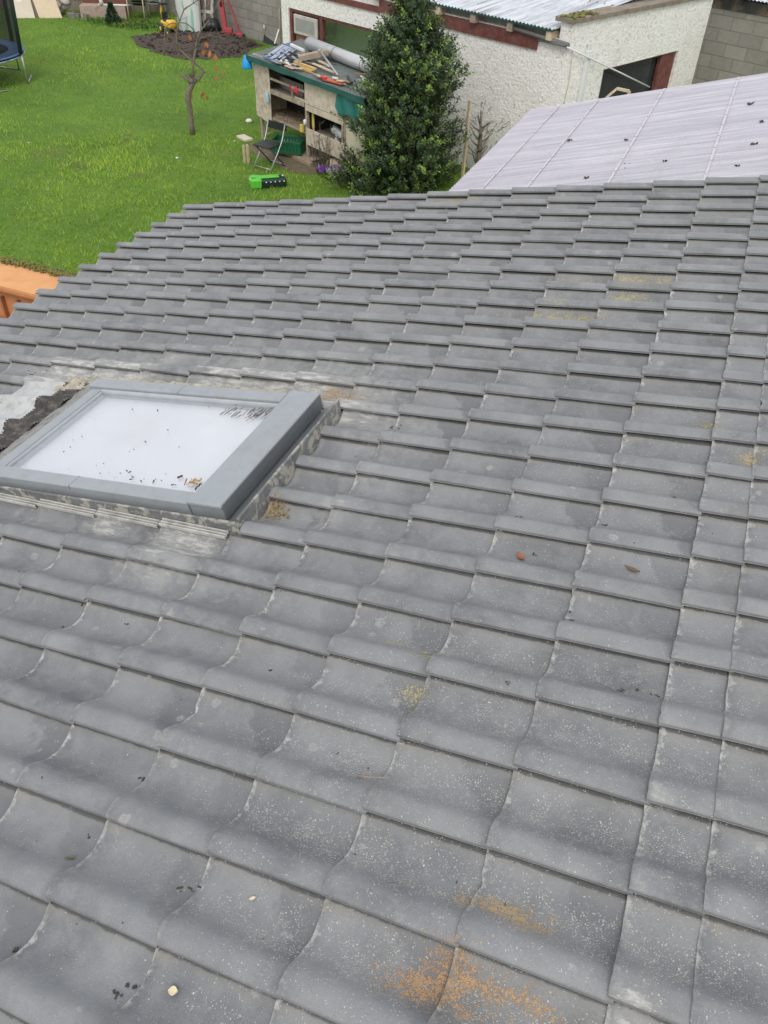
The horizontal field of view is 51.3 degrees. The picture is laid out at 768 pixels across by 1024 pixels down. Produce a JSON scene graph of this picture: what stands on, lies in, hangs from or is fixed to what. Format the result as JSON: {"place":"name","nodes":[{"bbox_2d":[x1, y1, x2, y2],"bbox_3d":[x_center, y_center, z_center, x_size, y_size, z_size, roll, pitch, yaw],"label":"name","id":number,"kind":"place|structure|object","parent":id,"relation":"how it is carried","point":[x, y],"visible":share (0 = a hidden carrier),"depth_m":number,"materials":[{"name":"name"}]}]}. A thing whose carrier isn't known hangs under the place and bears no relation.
{"place":"outdoors","nodes":[
{"label":"outdoors","id":0,"kind":"place"},
{"bbox_2d":[0,5,469,273],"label":"lawn","id":1,"kind":"structure","parent":0,"point":[78,105],"depth_m":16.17,"materials":[{"name":"green plant"}]},
{"bbox_2d":[0,0,31,91],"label":"trampoline","id":2,"kind":"object","parent":1,"relation":"on","point":[12,48],"visible":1,"depth_m":17.95,"materials":[{"name":"blue plastic"}]},
{"bbox_2d":[14,0,34,17],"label":"enamel sheet","id":3,"kind":"object","parent":1,"relation":"on","point":[23,8],"visible":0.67,"depth_m":24.00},
{"bbox_2d":[31,0,38,17],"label":"brown board","id":4,"kind":"object","parent":1,"relation":"on","point":[35,10],"visible":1,"depth_m":24.10,"materials":[{"name":"brown wood"}]},
{"bbox_2d":[0,255,77,317],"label":"orange wall","id":5,"kind":"structure","parent":1,"relation":"on","point":[21,281],"depth_m":8.11,"materials":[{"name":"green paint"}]},
{"bbox_2d":[33,0,61,17],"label":"leaning board","id":6,"kind":"object","parent":1,"relation":"on","point":[47,8],"visible":1,"depth_m":24.10,"materials":[{"name":"beige wood"}]},
{"bbox_2d":[56,0,80,12],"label":"rubble sack","id":7,"kind":"object","parent":1,"relation":"on","point":[64,5],"visible":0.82,"depth_m":24.32,"materials":[{"name":"white plastic"}]},
{"bbox_2d":[66,12,88,19],"bbox_3d":[-9.326,-15.071,24.264,0.789,0.175,0.505,17,44,16],"label":"rubble heap","id":8,"kind":"object","parent":1,"relation":"on","point":[71,15],"visible":0.9,"depth_m":24.18,"materials":[{"name":"grey stone"}]},
{"bbox_2d":[79,0,129,18],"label":"bench","id":9,"kind":"object","parent":1,"relation":"on","point":[92,8],"visible":0.57,"depth_m":24.20,"materials":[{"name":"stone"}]},
{"bbox_2d":[98,0,130,5],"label":"white stand","id":10,"kind":"object","parent":9,"relation":"on","point":[101,3],"visible":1,"depth_m":24.10,"materials":[{"name":"paint"}]},
{"bbox_2d":[56,0,164,11],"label":"wall","id":11,"kind":"structure","parent":1,"relation":"on","point":[76,4],"depth_m":25.22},
{"bbox_2d":[104,1,121,24],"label":"young conifer","id":12,"kind":"object","parent":1,"relation":"on","point":[111,11],"visible":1,"depth_m":23.57,"materials":[{"name":"green plant"}]},
{"bbox_2d":[75,16,158,31],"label":"weeds","id":13,"kind":"object","parent":1,"relation":"on","point":[139,23],"visible":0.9,"depth_m":23.67,"materials":[{"name":"green plant"}]},
{"bbox_2d":[126,0,149,19],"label":"garden chair","id":14,"kind":"object","parent":1,"relation":"on","point":[137,2],"visible":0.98,"depth_m":24.22,"materials":[{"name":"grey metal"}]},
{"bbox_2d":[144,0,165,17],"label":"garden chair","id":15,"kind":"object","parent":1,"relation":"on","point":[153,2],"visible":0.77,"depth_m":24.53,"materials":[{"name":"grey metal"}]},
{"bbox_2d":[175,0,202,31],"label":"water tank","id":16,"kind":"object","parent":1,"relation":"on","point":[191,15],"visible":0.77,"depth_m":22.95,"materials":[{"name":"white plastic"}]},
{"bbox_2d":[163,0,226,134],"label":"bare tree","id":17,"kind":"object","parent":1,"relation":"on","point":[191,80],"visible":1,"depth_m":15.57,"materials":[{"name":"grey plant"}]},
{"bbox_2d":[131,30,264,58],"bbox_3d":[-5.122,-13.099,22.181,3.196,0.186,3.608,-22,47,-25],"label":"soil bed","id":18,"kind":"object","parent":1,"relation":"on","point":[182,37],"visible":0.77,"depth_m":21.81,"materials":[{"name":"brown soil"}]},
{"bbox_2d":[158,1,180,33],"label":"toy digger","id":19,"kind":"object","parent":18,"relation":"on","point":[165,21],"visible":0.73,"depth_m":22.77,"materials":[{"name":"yellow plastic"}]},
{"bbox_2d":[200,0,213,22],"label":"old window frame","id":20,"kind":"object","parent":1,"relation":"on","point":[209,10],"visible":0.38,"depth_m":23.24,"materials":[{"name":"grey paint"}]},
{"bbox_2d":[202,17,221,31],"bbox_3d":[-5.059,-14.233,23.362,0.568,0.386,0.622,-14,44,-18],"label":"black sack","id":21,"kind":"object","parent":1,"relation":"on","point":[213,24],"visible":0.73,"depth_m":23.18,"materials":[{"name":"plastic"}]},
{"bbox_2d":[165,0,282,44],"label":"block wall","id":22,"kind":"structure","parent":1,"relation":"on","point":[252,17],"depth_m":22.61,"materials":[{"name":"concrete"}]},
{"bbox_2d":[218,0,244,36],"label":"engine stand","id":23,"kind":"object","parent":1,"relation":"on","point":[227,29],"visible":0.85,"depth_m":22.82,"materials":[{"name":"red metal"}]},
{"bbox_2d":[242,145,245,163],"bbox_3d":[-2.641,-6.754,15.078,0.040,0.330,0.022,-28,50,-30],"label":"timber peg","id":24,"kind":"object","parent":1,"relation":"on","point":[244,157],"visible":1,"depth_m":15.06,"materials":[{"name":"beige wood"}]},
{"bbox_2d":[236,134,252,141],"bbox_3d":[-2.825,-7.581,16.202,0.180,0.050,0.340,-28,50,-30],"label":"cream block","id":25,"kind":"object","parent":1,"relation":"on","point":[243,137],"depth_m":16.16,"materials":[{"name":"beige stone"}]},
{"bbox_2d":[246,145,249,162],"bbox_3d":[-2.571,-6.757,15.084,0.040,0.330,0.040,-28,50,-30],"label":"timber peg","id":26,"kind":"object","parent":1,"relation":"on","point":[247,153],"visible":1,"depth_m":15.06,"materials":[{"name":"beige wood"}]},
{"bbox_2d":[249,174,286,188],"bbox_3d":[-2.078,-5.919,14.266,0.650,0.197,0.260,-10,43,-14],"label":"plastic case","id":27,"kind":"object","parent":1,"relation":"on","point":[264,181],"visible":1,"depth_m":14.19,"materials":[{"name":"green plastic"}]},
{"bbox_2d":[253,119,286,172],"bbox_3d":[-2.130,-6.784,14.815,0.440,0.773,0.531,25,47,24],"label":"folding chair","id":28,"kind":"object","parent":1,"relation":"on","point":[265,143],"visible":1,"depth_m":14.78,"materials":[{"name":"grey metal"}]},
{"bbox_2d":[263,25,277,45],"bbox_3d":[-3.124,-13.542,22.272,0.620,0.880,0.256,33,50,30],"label":"black sheet","id":29,"kind":"object","parent":1,"relation":"on","point":[267,40],"visible":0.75,"depth_m":22.50,"materials":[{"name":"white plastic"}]},
{"bbox_2d":[278,8,279,44],"bbox_3d":[-2.873,-13.275,21.931,0.094,0.952,0.030,-5,42,-8],"label":"timber lath","id":30,"kind":"object","parent":1,"relation":"on","point":[279,25],"visible":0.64,"depth_m":21.87,"materials":[{"name":"wood"}]},
{"bbox_2d":[248,143,323,173],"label":"bare earth","id":31,"kind":"structure","parent":1,"relation":"on","point":[294,165],"depth_m":15.27,"materials":[{"name":"brown soil"}]},
{"bbox_2d":[271,134,305,154],"bbox_3d":[-1.835,-7.106,15.446,0.608,0.218,0.428,10,42,9],"label":"plastic crate","id":32,"kind":"object","parent":1,"relation":"on","point":[294,147],"visible":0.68,"depth_m":15.36,"materials":[{"name":"green plastic"}]},
{"bbox_2d":[307,120,333,179],"bbox_3d":[-1.114,-6.631,14.543,0.461,0.959,0.848,-12,44,-15],"label":"twiggy shrub","id":33,"kind":"object","parent":1,"relation":"on","point":[328,140],"visible":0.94,"depth_m":14.49,"materials":[{"name":"brown plant"}]},
{"bbox_2d":[316,164,342,182],"bbox_3d":[-0.986,-6.213,14.604,0.625,0.257,0.383,17,44,16],"label":"crocus clump","id":34,"kind":"object","parent":1,"relation":"on","point":[323,169],"visible":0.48,"depth_m":14.58,"materials":[{"name":"purple plant"}]},
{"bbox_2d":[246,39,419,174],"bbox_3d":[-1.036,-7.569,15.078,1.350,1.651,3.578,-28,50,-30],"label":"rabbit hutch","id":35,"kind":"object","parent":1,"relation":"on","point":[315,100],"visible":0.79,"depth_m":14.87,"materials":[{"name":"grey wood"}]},
{"bbox_2d":[242,55,252,68],"bbox_3d":[-2.646,-8.702,15.431,0.210,0.230,0.210,17,44,16],"label":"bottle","id":36,"kind":"object","parent":35,"relation":"hanging from","point":[246,64],"visible":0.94,"depth_m":15.40,"materials":[{"name":"plastic"}]},
{"bbox_2d":[265,90,269,102],"bbox_3d":[-2.252,-8.018,15.433,0.070,0.222,0.093,-25,49,-28],"label":"plastic bottle","id":37,"kind":"object","parent":35,"relation":"hanging from","point":[267,97],"visible":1,"depth_m":15.41,"materials":[{"name":"blue plastic"}]},
{"bbox_2d":[263,43,296,61],"bbox_3d":[-1.965,-8.685,15.118,0.440,0.095,1.123,14,43,13],"label":"wire rack","id":38,"kind":"object","parent":35,"relation":"on","point":[279,49],"visible":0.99,"depth_m":15.16,"materials":[{"name":"white metal"}]},
{"bbox_2d":[264,49,308,61],"bbox_3d":[-1.810,-8.503,14.922,0.828,0.084,0.736,31,49,28],"label":"dark scrap","id":39,"kind":"object","parent":35,"relation":"on","point":[281,57],"visible":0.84,"depth_m":14.90,"materials":[{"name":"black plastic"}]},
{"bbox_2d":[289,85,298,94],"bbox_3d":[-1.668,-7.833,14.810,0.054,0.153,0.283,-30,51,-31],"label":"red strap","id":40,"kind":"object","parent":35,"relation":"hanging from","point":[296,89],"visible":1,"depth_m":14.77,"materials":[{"name":"red fabric"}]},
{"bbox_2d":[290,43,304,51],"bbox_3d":[-1.643,-8.792,15.127,0.045,0.051,0.504,-23,47,-25],"label":"white tube","id":41,"kind":"object","parent":35,"relation":"on","point":[297,47],"visible":1,"depth_m":15.10,"materials":[{"name":"plastic"}]},
{"bbox_2d":[300,124,303,132],"bbox_3d":[-1.551,-7.251,15.094,0.060,0.140,0.070,-28,50,-30],"label":"yellow packet","id":42,"kind":"object","parent":35,"relation":"on","point":[301,128],"visible":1,"depth_m":15.07},
{"bbox_2d":[312,63,334,73],"bbox_3d":[-1.076,-7.949,14.306,0.050,0.025,0.729,-25,48,-27],"label":"offcut","id":43,"kind":"object","parent":35,"relation":"on","point":[324,68],"visible":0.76,"depth_m":14.29,"materials":[{"name":"beige wood"}]},
{"bbox_2d":[304,82,342,117],"bbox_3d":[-1.078,-7.407,14.262,0.018,0.450,1.134,-28,50,-30],"label":"ply door","id":44,"kind":"structure","parent":35,"relation":"in","point":[315,96],"depth_m":14.33,"materials":[{"name":"beige wood"}]},
{"bbox_2d":[318,48,338,75],"bbox_3d":[-0.989,-8.011,14.220,0.060,0.181,1.214,-11,43,-15],"label":"grey pole","id":45,"kind":"object","parent":35,"relation":"on","point":[326,59],"visible":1,"depth_m":14.22,"materials":[{"name":"metal"}]},
{"bbox_2d":[322,79,342,84],"bbox_3d":[-0.882,-7.466,13.855,0.474,0.031,0.070,32,50,29],"label":"offcut","id":46,"kind":"object","parent":35,"relation":"on","point":[334,81],"visible":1,"depth_m":13.81,"materials":[{"name":"orange plastic"}]},
{"bbox_2d":[331,126,340,141],"bbox_3d":[-0.802,-6.849,14.574,0.159,0.290,0.398,-25,48,-27],"label":"plastic bag","id":47,"kind":"object","parent":35,"relation":"on","point":[336,130],"visible":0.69,"depth_m":14.53,"materials":[{"name":"white plastic"}]},
{"bbox_2d":[327,76,349,82],"bbox_3d":[-0.805,-7.544,13.934,0.612,0.032,0.090,29,48,27],"label":"offcut","id":48,"kind":"object","parent":35,"relation":"on","point":[346,81],"visible":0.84,"depth_m":13.89,"materials":[{"name":"brown wood"}]},
{"bbox_2d":[304,37,383,76],"bbox_3d":[-0.609,-8.180,14.433,0.226,0.241,2.714,-25,49,-28],"label":"duct pipe","id":49,"kind":"object","parent":35,"relation":"on","point":[345,57],"visible":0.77,"depth_m":14.52,"materials":[{"name":"grey plastic"}]},
{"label":"scrap stick","id":50,"kind":"object","parent":35,"relation":"on","visible":0},
{"bbox_2d":[298,48,328,61],"bbox_3d":[-1.296,-8.361,14.622,0.554,0.194,0.120,-6,42,-10],"label":"timber block","id":51,"kind":"object","parent":50,"relation":"on","point":[309,55],"depth_m":14.58,"materials":[{"name":"beige wood"}]},
{"bbox_2d":[327,158,343,171],"bbox_3d":[-0.856,-6.483,14.926,0.480,0.259,0.280,17,44,16],"label":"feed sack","id":52,"kind":"object","parent":1,"relation":"on","point":[332,162],"visible":0.22,"depth_m":14.82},
{"bbox_2d":[0,175,767,1023],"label":"house","id":53,"kind":"structure","parent":1,"relation":"on","point":[388,605],"depth_m":2.69,"materials":[{"name":"tile"}]},
{"bbox_2d":[0,375,341,538],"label":"roof window","id":54,"kind":"structure","parent":53,"relation":"in","point":[117,449],"depth_m":3.74,"materials":[{"name":"grey paint"}]},
{"bbox_2d":[185,477,201,485],"bbox_3d":[-0.815,-0.129,3.407,0.076,0.024,0.046,3,42,0],"label":"dry debris","id":55,"kind":"object","parent":54,"relation":"on","point":[194,480],"visible":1,"depth_m":3.40,"materials":[{"name":"plant"}]},
{"bbox_2d":[168,986,177,995],"bbox_3d":[-0.489,1.108,1.849,0.019,0.009,0.020,-30,51,-31],"label":"wood chip","id":56,"kind":"object","parent":53,"relation":"on","point":[172,990],"visible":1,"depth_m":1.85,"materials":[{"name":"beige wood"}]},
{"bbox_2d":[265,494,289,519],"bbox_3d":[-0.426,-0.011,3.283,0.102,0.065,0.096,17,44,16],"label":"moss clump","id":57,"kind":"object","parent":53,"relation":"on","point":[273,512],"visible":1,"depth_m":3.29,"materials":[{"name":"beige plant"}]},
{"bbox_2d":[12,163,712,999],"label":"moss crumbs","id":58,"kind":"object","parent":53,"relation":"on","point":[114,991],"visible":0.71,"depth_m":2.31,"materials":[{"name":"plant"}]},
{"bbox_2d":[357,775,384,777],"bbox_3d":[-0.035,0.731,2.207,0.081,0.033,0.004,12,43,11],"label":"twig","id":59,"kind":"object","parent":53,"relation":"on","point":[369,777],"visible":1,"depth_m":2.21,"materials":[{"name":"wood"}]},
{"bbox_2d":[517,552,524,559],"bbox_3d":[0.488,0.156,2.846,0.024,0.020,0.051,-3,42,-6],"label":"dry leaf","id":60,"kind":"object","parent":53,"relation":"on","point":[520,555],"visible":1,"depth_m":2.85,"materials":[{"name":"orange plant"}]},
{"bbox_2d":[625,565,639,571],"bbox_3d":[0.845,0.193,2.718,0.055,0.012,0.016,28,47,25],"label":"dry leaf","id":61,"kind":"object","parent":53,"relation":"on","point":[632,568],"visible":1,"depth_m":2.72,"materials":[{"name":"brown plant"}]},
{"bbox_2d":[322,0,476,195],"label":"holly tree","id":62,"kind":"object","parent":1,"relation":"on","point":[417,132],"visible":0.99,"depth_m":13.21,"materials":[{"name":"green plant"}]},
{"bbox_2d":[461,100,471,178],"bbox_3d":[1.456,-6.560,14.233,0.040,1.424,0.060,-31,52,-32],"label":"timber stake","id":63,"kind":"object","parent":1,"relation":"on","point":[465,143],"visible":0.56,"depth_m":14.19,"materials":[{"name":"wood"}]},
{"bbox_2d":[458,101,509,169],"bbox_3d":[1.745,-6.726,14.498,0.848,1.451,0.737,27,47,25],"label":"shrub","id":64,"kind":"object","parent":1,"relation":"on","point":[478,153],"visible":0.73,"depth_m":14.38,"materials":[{"name":"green plant"}]},
{"bbox_2d":[281,0,712,168],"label":"shed","id":65,"kind":"structure","parent":1,"relation":"on","point":[522,58],"depth_m":14.07,"materials":[{"name":"paint"}]},
{"bbox_2d":[289,8,376,41],"bbox_3d":[-1.006,-9.603,16.620,0.144,1.140,2.880,-31,52,-32],"label":"window","id":66,"kind":"structure","parent":65,"relation":"in","point":[301,27],"depth_m":16.79,"materials":[{"name":"red paint"}]},
{"bbox_2d":[598,51,675,98],"bbox_3d":[4.589,-7.891,14.777,2.460,0.890,0.110,-31,52,-32],"label":"window","id":67,"kind":"structure","parent":65,"relation":"in","point":[643,70],"depth_m":14.84,"materials":[{"name":"black glass"}]},
{"bbox_2d":[692,0,767,83],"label":"outbuilding","id":68,"kind":"structure","parent":1,"relation":"on","point":[734,42],"depth_m":15.70,"materials":[{"name":"concrete"}]},
{"bbox_2d":[290,60,316,72],"bbox_3d":[-1.474,-8.080,14.499,0.146,0.070,0.660,-28,50,-30],"label":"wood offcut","id":69,"kind":"object","parent":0,"point":[308,68],"visible":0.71,"depth_m":14.43,"materials":[{"name":"yellow wood"}]},
{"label":"patio","id":70,"kind":"structure","parent":0,"visible":0},
{"bbox_2d":[449,73,767,190],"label":"canopy","id":71,"kind":"object","parent":70,"relation":"on","point":[700,131],"visible":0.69,"depth_m":9.27,"materials":[{"name":"grey plastic"}]},
{"bbox_2d":[605,87,630,97],"bbox_3d":[3.296,-5.824,11.317,0.330,0.340,0.050,17,44,16],"label":"timber bracket","id":72,"kind":"object","parent":71,"relation":"attached to","point":[628,91],"visible":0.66,"depth_m":11.20,"materials":[{"name":"beige wood"}]}
]}

